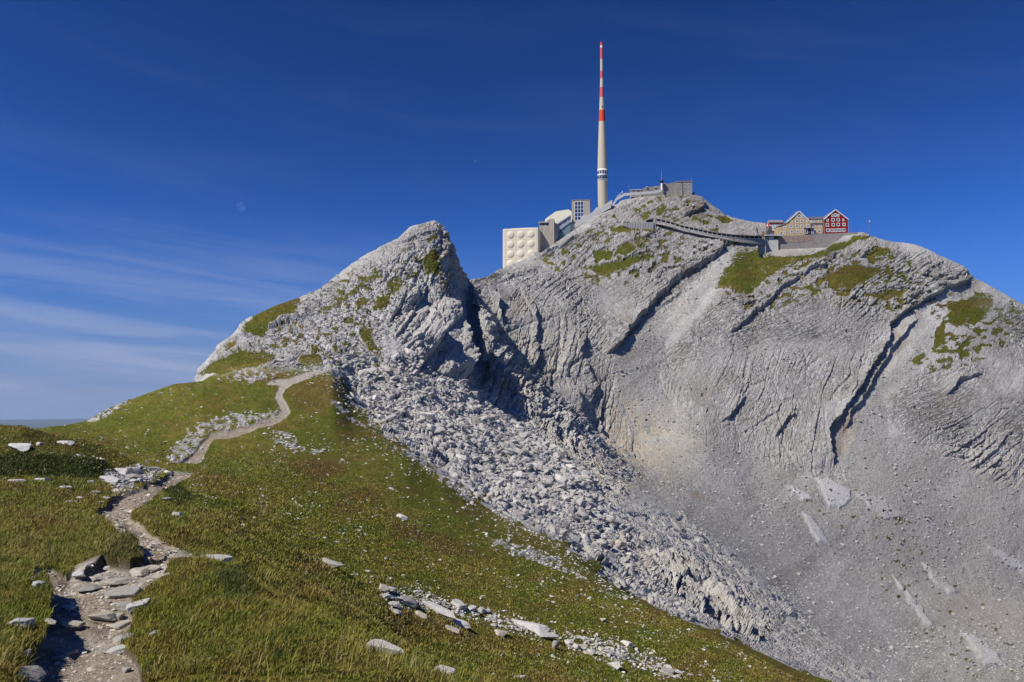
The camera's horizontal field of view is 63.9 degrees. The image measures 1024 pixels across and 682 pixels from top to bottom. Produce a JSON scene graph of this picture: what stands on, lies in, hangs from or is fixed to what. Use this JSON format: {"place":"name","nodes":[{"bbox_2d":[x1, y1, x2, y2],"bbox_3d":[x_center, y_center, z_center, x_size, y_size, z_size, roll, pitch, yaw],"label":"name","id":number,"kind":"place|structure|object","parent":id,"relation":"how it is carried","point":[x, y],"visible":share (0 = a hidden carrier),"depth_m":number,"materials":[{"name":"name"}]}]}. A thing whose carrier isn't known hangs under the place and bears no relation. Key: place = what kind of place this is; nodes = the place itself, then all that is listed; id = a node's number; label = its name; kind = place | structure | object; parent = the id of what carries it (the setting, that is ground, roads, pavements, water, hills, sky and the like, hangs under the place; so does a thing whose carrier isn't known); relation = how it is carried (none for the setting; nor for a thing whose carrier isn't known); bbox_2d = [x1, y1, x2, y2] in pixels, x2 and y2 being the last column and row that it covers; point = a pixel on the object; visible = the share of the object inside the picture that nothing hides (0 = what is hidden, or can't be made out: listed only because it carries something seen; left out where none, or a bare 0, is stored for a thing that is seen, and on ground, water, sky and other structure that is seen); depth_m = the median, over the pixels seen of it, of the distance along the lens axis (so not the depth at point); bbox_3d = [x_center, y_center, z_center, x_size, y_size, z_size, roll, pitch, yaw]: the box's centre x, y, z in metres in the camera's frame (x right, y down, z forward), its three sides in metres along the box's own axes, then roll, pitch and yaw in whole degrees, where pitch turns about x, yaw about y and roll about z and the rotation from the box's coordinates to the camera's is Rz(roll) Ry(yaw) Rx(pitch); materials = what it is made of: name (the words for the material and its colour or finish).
{"place":"outdoors","nodes":[
{"label":"outdoors","id":0,"kind":"place"},
{"bbox_2d":[0,419,88,428],"bbox_3d":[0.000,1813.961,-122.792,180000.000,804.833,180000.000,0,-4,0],"label":"lowland","id":1,"kind":"structure","parent":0,"point":[36,423],"depth_m":62174.11,"materials":[{"name":"blue"}]},
{"bbox_2d":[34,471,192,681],"bbox_3d":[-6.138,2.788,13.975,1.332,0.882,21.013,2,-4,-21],"label":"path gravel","id":2,"kind":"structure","parent":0,"point":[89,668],"depth_m":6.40,"materials":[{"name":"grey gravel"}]},
{"bbox_2d":[31,367,327,681],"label":"path","id":3,"kind":"structure","parent":0,"point":[198,455],"depth_m":6.27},
{"bbox_2d":[45,618,55,624],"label":"rock","id":4,"kind":"object","parent":3,"relation":"on","point":[53,622],"visible":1,"depth_m":5.22,"materials":[{"name":"stone"}]},
{"bbox_2d":[51,655,75,662],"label":"rock","id":5,"kind":"object","parent":3,"relation":"on","point":[64,658],"visible":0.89,"depth_m":5.11,"materials":[{"name":"stone"}]},
{"bbox_2d":[52,649,78,655],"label":"rock","id":6,"kind":"object","parent":3,"relation":"on","point":[68,652],"visible":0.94,"depth_m":5.23,"materials":[{"name":"grey stone"}]},
{"bbox_2d":[62,604,77,610],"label":"rock","id":7,"kind":"object","parent":3,"relation":"on","point":[69,607],"visible":1,"depth_m":6.09,"materials":[{"name":"white stone"}]},
{"bbox_2d":[59,620,85,628],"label":"rock","id":8,"kind":"object","parent":3,"relation":"on","point":[71,624],"visible":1,"depth_m":5.72,"materials":[{"name":"stone"}]},
{"bbox_2d":[72,570,85,577],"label":"rock","id":9,"kind":"object","parent":3,"relation":"on","point":[77,574],"visible":1,"depth_m":6.93,"materials":[{"name":"white stone"}]},
{"bbox_2d":[77,585,100,591],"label":"rock","id":10,"kind":"object","parent":3,"relation":"on","point":[89,588],"visible":1,"depth_m":6.69,"materials":[{"name":"grey stone"}]},
{"bbox_2d":[88,576,104,580],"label":"rock","id":11,"kind":"object","parent":3,"relation":"on","point":[94,578],"visible":1,"depth_m":6.98,"materials":[{"name":"stone"}]},
{"bbox_2d":[88,611,116,620],"bbox_3d":[-2.991,2.010,5.980,0.160,0.057,0.183,-3,-5,35],"label":"rock","id":12,"kind":"object","parent":3,"relation":"on","point":[107,616],"visible":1,"depth_m":5.96,"materials":[{"name":"stone"}]},
{"bbox_2d":[101,577,131,585],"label":"rock","id":13,"kind":"object","parent":3,"relation":"on","point":[117,581],"visible":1,"depth_m":6.88,"materials":[{"name":"stone"}]},
{"bbox_2d":[115,612,123,619],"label":"rock","id":14,"kind":"object","parent":3,"relation":"on","point":[118,615],"visible":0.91,"depth_m":6.04,"materials":[{"name":"stone"}]},
{"bbox_2d":[106,640,134,654],"bbox_3d":[-2.536,2.002,5.354,0.199,0.075,0.128,1,-4,-21],"label":"rock","id":15,"kind":"object","parent":3,"relation":"on","point":[117,649],"visible":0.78,"depth_m":5.31,"materials":[{"name":"white stone"}]},
{"bbox_2d":[109,620,131,629],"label":"rock","id":16,"kind":"object","parent":3,"relation":"on","point":[120,625],"visible":0.98,"depth_m":5.89,"materials":[{"name":"stone"}]},
{"bbox_2d":[103,586,140,598],"bbox_3d":[-3.125,2.027,6.609,0.263,0.061,0.321,1,-4,-6],"label":"rock","id":17,"kind":"object","parent":3,"relation":"on","point":[123,592],"visible":0.86,"depth_m":6.54,"materials":[{"name":"grey stone"}]},
{"bbox_2d":[117,601,131,609],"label":"rock","id":18,"kind":"object","parent":3,"relation":"on","point":[121,605],"visible":0.56,"depth_m":6.20,"materials":[{"name":"grey stone"}]},
{"bbox_2d":[122,667,131,672],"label":"rock","id":19,"kind":"object","parent":3,"relation":"on","point":[125,669],"visible":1,"depth_m":4.90,"materials":[{"name":"white stone"}]},
{"bbox_2d":[125,598,150,611],"bbox_3d":[-2.818,1.989,6.198,0.174,0.046,0.147,-13,3,-20],"label":"rock","id":20,"kind":"object","parent":3,"relation":"on","point":[130,607],"visible":0.86,"depth_m":6.16,"materials":[{"name":"white stone"}]},
{"bbox_2d":[129,566,149,576],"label":"rock","id":21,"kind":"object","parent":3,"relation":"on","point":[140,572],"visible":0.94,"depth_m":7.27,"materials":[{"name":"stone"}]},
{"bbox_2d":[144,565,160,573],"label":"rock","id":22,"kind":"object","parent":3,"relation":"on","point":[152,568],"visible":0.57,"depth_m":7.39,"materials":[{"name":"stone"}]},
{"bbox_2d":[0,358,831,681],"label":"meadow","id":23,"kind":"structure","parent":0,"point":[164,416],"depth_m":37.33,"materials":[{"name":"green plant"}]},
{"bbox_2d":[8,479,25,482],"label":"rock","id":24,"kind":"object","parent":23,"relation":"on","point":[19,480],"visible":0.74,"depth_m":14.36,"materials":[{"name":"stone"}]},
{"bbox_2d":[8,443,30,451],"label":"rock","id":25,"kind":"object","parent":23,"relation":"on","point":[22,447],"visible":0.99,"depth_m":17.32,"materials":[{"name":"white stone"}]},
{"bbox_2d":[7,618,34,628],"bbox_3d":[-3.067,1.764,5.116,0.129,0.069,0.137,4,-5,-5],"label":"rock","id":26,"kind":"object","parent":23,"relation":"on","point":[24,622],"visible":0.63,"depth_m":5.10,"materials":[{"name":"white stone"}]},
{"bbox_2d":[16,665,46,681],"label":"rock","id":27,"kind":"object","parent":23,"relation":"on","point":[37,673],"visible":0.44,"depth_m":4.26,"materials":[{"name":"grey stone"}]},
{"bbox_2d":[32,580,45,587],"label":"rock","id":28,"kind":"object","parent":23,"relation":"on","point":[40,581],"visible":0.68,"depth_m":5.99,"materials":[{"name":"white stone"}]},
{"bbox_2d":[57,441,74,445],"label":"rock","id":29,"kind":"object","parent":23,"relation":"on","point":[69,442],"visible":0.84,"depth_m":18.11,"materials":[{"name":"white stone"}]},
{"bbox_2d":[99,476,117,482],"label":"rock","id":30,"kind":"object","parent":23,"relation":"on","point":[107,479],"visible":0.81,"depth_m":16.16,"materials":[{"name":"white stone"}]},
{"bbox_2d":[112,632,132,641],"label":"rock","id":31,"kind":"object","parent":23,"relation":"on","point":[118,638],"visible":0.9,"depth_m":5.45,"materials":[{"name":"grey stone"}]},
{"bbox_2d":[114,468,130,474],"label":"stone","id":32,"kind":"object","parent":23,"relation":"on","point":[125,471],"visible":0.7,"depth_m":17.86,"materials":[{"name":"white stone"}]},
{"bbox_2d":[125,474,142,478],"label":"stone","id":33,"kind":"object","parent":23,"relation":"on","point":[135,476],"visible":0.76,"depth_m":17.45,"materials":[{"name":"grey stone"}]},
{"bbox_2d":[126,467,142,473],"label":"stone","id":34,"kind":"object","parent":23,"relation":"on","point":[137,470],"visible":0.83,"depth_m":18.29,"materials":[{"name":"white stone"}]},
{"bbox_2d":[152,573,168,579],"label":"rock","id":35,"kind":"object","parent":23,"relation":"on","point":[156,576],"visible":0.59,"depth_m":6.96,"materials":[{"name":"stone"}]},
{"bbox_2d":[201,554,232,561],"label":"rock","id":36,"kind":"object","parent":23,"relation":"on","point":[227,557],"visible":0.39,"depth_m":8.09,"materials":[{"name":"white stone"}]},
{"bbox_2d":[0,472,538,681],"bbox_3d":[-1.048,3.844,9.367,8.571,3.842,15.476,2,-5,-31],"label":"grass","id":37,"kind":"structure","parent":23,"relation":"on","point":[247,598],"depth_m":6.06,"materials":[{"name":"green plant"}]},
{"bbox_2d":[321,557,345,567],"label":"rock","id":38,"kind":"object","parent":23,"relation":"on","point":[333,563],"visible":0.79,"depth_m":16.09,"materials":[{"name":"grey stone"}]},
{"bbox_2d":[379,583,389,592],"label":"stone","id":39,"kind":"object","parent":23,"relation":"on","point":[385,588],"visible":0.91,"depth_m":16.93,"materials":[{"name":"stone"}]},
{"bbox_2d":[365,639,403,654],"bbox_3d":[-0.931,2.257,6.022,0.373,0.099,0.119,1,-6,24],"label":"rock","id":40,"kind":"object","parent":23,"relation":"on","point":[389,646],"visible":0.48,"depth_m":5.99,"materials":[{"name":"white stone"}]},
{"bbox_2d":[381,593,390,597],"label":"stone","id":41,"kind":"object","parent":23,"relation":"on","point":[384,595],"visible":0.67,"depth_m":16.56,"materials":[{"name":"white stone"}]},
{"bbox_2d":[388,601,399,607],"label":"stone","id":42,"kind":"object","parent":23,"relation":"on","point":[395,604],"visible":0.88,"depth_m":16.34,"materials":[{"name":"white stone"}]},
{"bbox_2d":[388,607,401,615],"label":"stone","id":43,"kind":"object","parent":23,"relation":"on","point":[399,612],"visible":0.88,"depth_m":15.73,"materials":[{"name":"white stone"}]},
{"bbox_2d":[396,513,407,520],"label":"stone","id":44,"kind":"object","parent":23,"relation":"on","point":[403,517],"visible":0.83,"depth_m":33.22,"materials":[{"name":"white stone"}]},
{"bbox_2d":[399,595,417,607],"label":"rock","id":45,"kind":"object","parent":23,"relation":"on","point":[411,601],"visible":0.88,"depth_m":17.26,"materials":[{"name":"grey stone"}]},
{"bbox_2d":[415,610,427,618],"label":"stone","id":46,"kind":"object","parent":23,"relation":"on","point":[421,614],"visible":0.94,"depth_m":16.90,"materials":[{"name":"stone"}]},
{"bbox_2d":[30,362,833,681],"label":"turf stones","id":47,"kind":"object","parent":23,"relation":"on","point":[442,600],"visible":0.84,"depth_m":34.80,"materials":[{"name":"white stone"}]},
{"bbox_2d":[422,601,455,620],"bbox_3d":[-1.599,5.957,18.162,0.860,0.218,0.370,15,-5,13],"label":"rock","id":48,"kind":"object","parent":23,"relation":"on","point":[444,612],"visible":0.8,"depth_m":18.03,"materials":[{"name":"white stone"}]},
{"bbox_2d":[436,665,455,675],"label":"rock","id":49,"kind":"object","parent":23,"relation":"on","point":[446,668],"visible":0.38,"depth_m":7.66,"materials":[{"name":"white stone"}]},
{"bbox_2d":[445,625,459,633],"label":"stone","id":50,"kind":"object","parent":23,"relation":"on","point":[455,630],"visible":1,"depth_m":17.13,"materials":[{"name":"stone"}]},
{"bbox_2d":[451,599,465,609],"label":"rock","id":51,"kind":"object","parent":23,"relation":"on","point":[458,603],"visible":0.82,"depth_m":19.77,"materials":[{"name":"white stone"}]},
{"bbox_2d":[453,618,470,628],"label":"rock","id":52,"kind":"object","parent":23,"relation":"on","point":[461,623],"visible":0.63,"depth_m":18.11,"materials":[{"name":"white stone"}]},
{"bbox_2d":[468,605,475,612],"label":"stone","id":53,"kind":"object","parent":23,"relation":"on","point":[471,608],"visible":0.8,"depth_m":20.07,"materials":[{"name":"white stone"}]},
{"bbox_2d":[478,607,485,613],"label":"stone","id":54,"kind":"object","parent":23,"relation":"on","point":[481,610],"visible":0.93,"depth_m":20.44,"materials":[{"name":"white stone"}]},
{"bbox_2d":[494,629,508,636],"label":"stone","id":55,"kind":"object","parent":23,"relation":"on","point":[499,632],"visible":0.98,"depth_m":19.05,"materials":[{"name":"stone"}]},
{"bbox_2d":[511,619,549,631],"bbox_3d":[0.397,7.325,21.153,1.143,0.206,0.450,10,-6,15],"label":"rock","id":56,"kind":"object","parent":23,"relation":"on","point":[533,626],"visible":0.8,"depth_m":21.01,"materials":[{"name":"white stone"}]},
{"bbox_2d":[534,631,558,638],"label":"rock","id":57,"kind":"object","parent":23,"relation":"on","point":[549,634],"visible":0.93,"depth_m":20.85,"materials":[{"name":"white stone"}]},
{"bbox_2d":[552,640,559,648],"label":"stone","id":58,"kind":"object","parent":23,"relation":"on","point":[555,643],"visible":0.94,"depth_m":20.18,"materials":[{"name":"grey stone"}]},
{"bbox_2d":[564,639,573,643],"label":"stone","id":59,"kind":"object","parent":23,"relation":"on","point":[569,641],"visible":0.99,"depth_m":21.56,"materials":[{"name":"white stone"}]},
{"bbox_2d":[603,649,614,656],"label":"stone","id":60,"kind":"object","parent":23,"relation":"on","point":[611,652],"visible":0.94,"depth_m":22.17,"materials":[{"name":"white stone"}]},
{"bbox_2d":[607,661,620,669],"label":"stone","id":61,"kind":"object","parent":23,"relation":"on","point":[616,665],"visible":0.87,"depth_m":20.44,"materials":[{"name":"white stone"}]},
{"bbox_2d":[615,653,627,658],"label":"stone","id":62,"kind":"object","parent":23,"relation":"on","point":[623,656],"visible":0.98,"depth_m":22.46,"materials":[{"name":"grey stone"}]},
{"bbox_2d":[621,640,632,646],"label":"stone","id":63,"kind":"object","parent":23,"relation":"on","point":[627,643],"visible":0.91,"depth_m":24.68,"materials":[{"name":"white stone"}]},
{"bbox_2d":[661,667,675,673],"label":"stone","id":64,"kind":"object","parent":23,"relation":"on","point":[668,670],"visible":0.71,"depth_m":22.95,"materials":[{"name":"grey stone"}]},
{"bbox_2d":[0,0,1023,419],"label":"sky","id":65,"kind":"structure","parent":0,"point":[174,174],"materials":[{"name":"blue"}]},
{"bbox_2d":[194,220,1023,681],"bbox_3d":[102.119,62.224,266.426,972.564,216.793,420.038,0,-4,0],"label":"rocky hillside","id":66,"kind":"structure","parent":0,"point":[704,582],"depth_m":224.91,"materials":[{"name":"stone"}]},
{"bbox_2d":[350,392,358,403],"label":"boulder","id":67,"kind":"object","parent":66,"relation":"on","point":[354,397],"visible":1,"depth_m":131.28,"materials":[{"name":"white stone"}]},
{"bbox_2d":[363,368,376,373],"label":"boulder","id":68,"kind":"object","parent":66,"relation":"on","point":[371,370],"visible":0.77,"depth_m":171.96,"materials":[{"name":"white stone"}]},
{"bbox_2d":[405,348,416,354],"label":"boulder","id":69,"kind":"object","parent":66,"relation":"on","point":[409,351],"visible":0.99,"depth_m":201.21,"materials":[{"name":"white stone"}]},
{"bbox_2d":[420,412,435,419],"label":"boulder","id":70,"kind":"object","parent":66,"relation":"on","point":[430,415],"visible":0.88,"depth_m":151.08,"materials":[{"name":"white stone"}]},
{"bbox_2d":[425,424,435,431],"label":"boulder","id":71,"kind":"object","parent":66,"relation":"on","point":[432,426],"visible":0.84,"depth_m":136.44,"materials":[{"name":"white stone"}]},
{"bbox_2d":[249,225,640,504],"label":"rock outcrop","id":72,"kind":"object","parent":66,"relation":"on","point":[312,305],"visible":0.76,"depth_m":222.62,"materials":[{"name":"stone"}]},
{"bbox_2d":[456,454,467,460],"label":"boulder","id":73,"kind":"object","parent":66,"relation":"on","point":[463,457],"visible":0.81,"depth_m":114.56,"materials":[{"name":"white stone"}]},
{"bbox_2d":[513,471,522,476],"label":"boulder","id":74,"kind":"object","parent":66,"relation":"on","point":[519,473],"visible":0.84,"depth_m":146.87,"materials":[{"name":"white stone"}]},
{"bbox_2d":[513,499,523,507],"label":"boulder","id":75,"kind":"object","parent":66,"relation":"on","point":[519,500],"visible":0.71,"depth_m":99.30,"materials":[{"name":"white stone"}]},
{"bbox_2d":[267,347,813,669],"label":"boulder rubble","id":76,"kind":"object","parent":66,"relation":"on","point":[547,449],"visible":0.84,"depth_m":154.96,"materials":[{"name":"stone"}]},
{"bbox_2d":[539,503,548,508],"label":"boulder","id":77,"kind":"object","parent":66,"relation":"on","point":[545,505],"visible":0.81,"depth_m":122.34,"materials":[{"name":"white stone"}]},
{"bbox_2d":[555,474,566,481],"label":"boulder","id":78,"kind":"object","parent":66,"relation":"on","point":[558,477],"visible":0.74,"depth_m":164.09,"materials":[{"name":"white stone"}]},
{"bbox_2d":[566,464,575,468],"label":"boulder","id":79,"kind":"object","parent":66,"relation":"on","point":[571,466],"visible":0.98,"depth_m":186.81,"materials":[{"name":"white stone"}]},
{"bbox_2d":[581,533,591,543],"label":"boulder","id":80,"kind":"object","parent":66,"relation":"on","point":[586,537],"visible":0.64,"depth_m":107.79,"materials":[{"name":"white stone"}]},
{"bbox_2d":[615,539,626,547],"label":"boulder","id":81,"kind":"object","parent":66,"relation":"on","point":[621,543],"visible":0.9,"depth_m":132.60,"materials":[{"name":"stone"}]},
{"bbox_2d":[455,194,1023,600],"bbox_3d":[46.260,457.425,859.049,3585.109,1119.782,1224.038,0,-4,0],"label":"mountain","id":82,"kind":"structure","parent":0,"point":[571,310],"depth_m":474.81,"materials":[{"name":"stone"}]},
{"bbox_2d":[503,227,540,267],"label":"clad building","id":83,"kind":"structure","parent":82,"relation":"on","point":[519,244],"depth_m":593.19,"materials":[{"name":"white metal"}]},
{"bbox_2d":[538,219,556,251],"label":"concrete lift tower","id":84,"kind":"structure","parent":82,"relation":"on","point":[548,228],"depth_m":597.92,"materials":[{"name":"grey concrete"}]},
{"bbox_2d":[545,210,571,231],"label":"faceted hall","id":85,"kind":"structure","parent":82,"relation":"on","point":[558,216],"depth_m":612.90,"materials":[{"name":"white metal"}]},
{"bbox_2d":[557,215,570,240],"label":"glazed stairway","id":86,"kind":"object","parent":82,"relation":"on","point":[563,227],"visible":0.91,"depth_m":603.05,"materials":[{"name":"blue glass"}]},
{"bbox_2d":[571,199,590,230],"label":"glass fronted block","id":87,"kind":"structure","parent":82,"relation":"on","point":[580,208],"depth_m":609.14,"materials":[{"name":"concrete"}]},
{"bbox_2d":[575,201,583,219],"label":"window frame","id":88,"kind":"structure","parent":87,"relation":"in","point":[579,205],"depth_m":609.15,"materials":[{"name":"white paint"}]},
{"bbox_2d":[571,200,611,230],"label":"ramp wall","id":89,"kind":"structure","parent":82,"relation":"on","point":[596,212],"depth_m":605.73,"materials":[{"name":"concrete"}]},
{"bbox_2d":[597,42,607,206],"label":"transmission tower","id":90,"kind":"structure","parent":82,"relation":"on","point":[602,175],"depth_m":623.79,"materials":[{"name":"red paint"}]},
{"bbox_2d":[630,189,641,197],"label":"flat roofed hut","id":91,"kind":"object","parent":82,"relation":"on","point":[635,190],"visible":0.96,"depth_m":628.10,"materials":[{"name":"grey concrete"}]},
{"bbox_2d":[612,190,661,204],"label":"parapet wall","id":92,"kind":"structure","parent":82,"relation":"on","point":[635,193],"depth_m":622.98,"materials":[{"name":"concrete"}]},
{"bbox_2d":[622,222,653,228],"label":"retaining wall","id":93,"kind":"structure","parent":82,"relation":"on","point":[642,225],"depth_m":574.63,"materials":[{"name":"grey concrete"}]},
{"bbox_2d":[645,217,655,227],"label":"walkway portal","id":94,"kind":"object","parent":82,"relation":"on","point":[651,220],"visible":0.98,"depth_m":576.10,"materials":[{"name":"grey concrete"}]},
{"bbox_2d":[642,182,674,195],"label":"stone terrace building","id":95,"kind":"structure","parent":82,"relation":"on","point":[669,189],"depth_m":629.27,"materials":[{"name":"white paint"}]},
{"bbox_2d":[675,181,692,195],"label":"summit station","id":96,"kind":"object","parent":82,"relation":"on","point":[682,188],"visible":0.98,"depth_m":625.94,"materials":[{"name":"concrete"}]},
{"bbox_2d":[656,218,763,244],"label":"covered walkway","id":97,"kind":"structure","parent":82,"relation":"on","point":[751,239],"depth_m":571.12,"materials":[{"name":"grey concrete"}]},
{"bbox_2d":[449,218,1023,681],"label":"scree stones","id":98,"kind":"object","parent":82,"relation":"on","point":[909,646],"visible":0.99,"depth_m":359.36,"materials":[{"name":"stone"}]},
{"bbox_2d":[764,235,782,249],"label":"concrete terrace","id":99,"kind":"structure","parent":82,"relation":"on","point":[771,241],"depth_m":591.63,"materials":[{"name":"grey concrete"}]},
{"bbox_2d":[767,220,783,232],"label":"mountain hut","id":100,"kind":"object","parent":82,"relation":"on","point":[774,223],"visible":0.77,"depth_m":610.14,"materials":[{"name":"concrete"}]},
{"bbox_2d":[778,232,857,248],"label":"terrace wall","id":101,"kind":"structure","parent":82,"relation":"on","point":[807,241],"depth_m":593.18,"materials":[{"name":"grey stone"}]},
{"bbox_2d":[774,211,822,235],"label":"ochre hotel","id":102,"kind":"structure","parent":101,"relation":"on","point":[798,223],"depth_m":601.38,"materials":[{"name":"yellow paint"}]},
{"bbox_2d":[823,210,848,233],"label":"crimson hotel","id":103,"kind":"structure","parent":82,"relation":"on","point":[836,220],"depth_m":600.24,"materials":[{"name":"red wood"}]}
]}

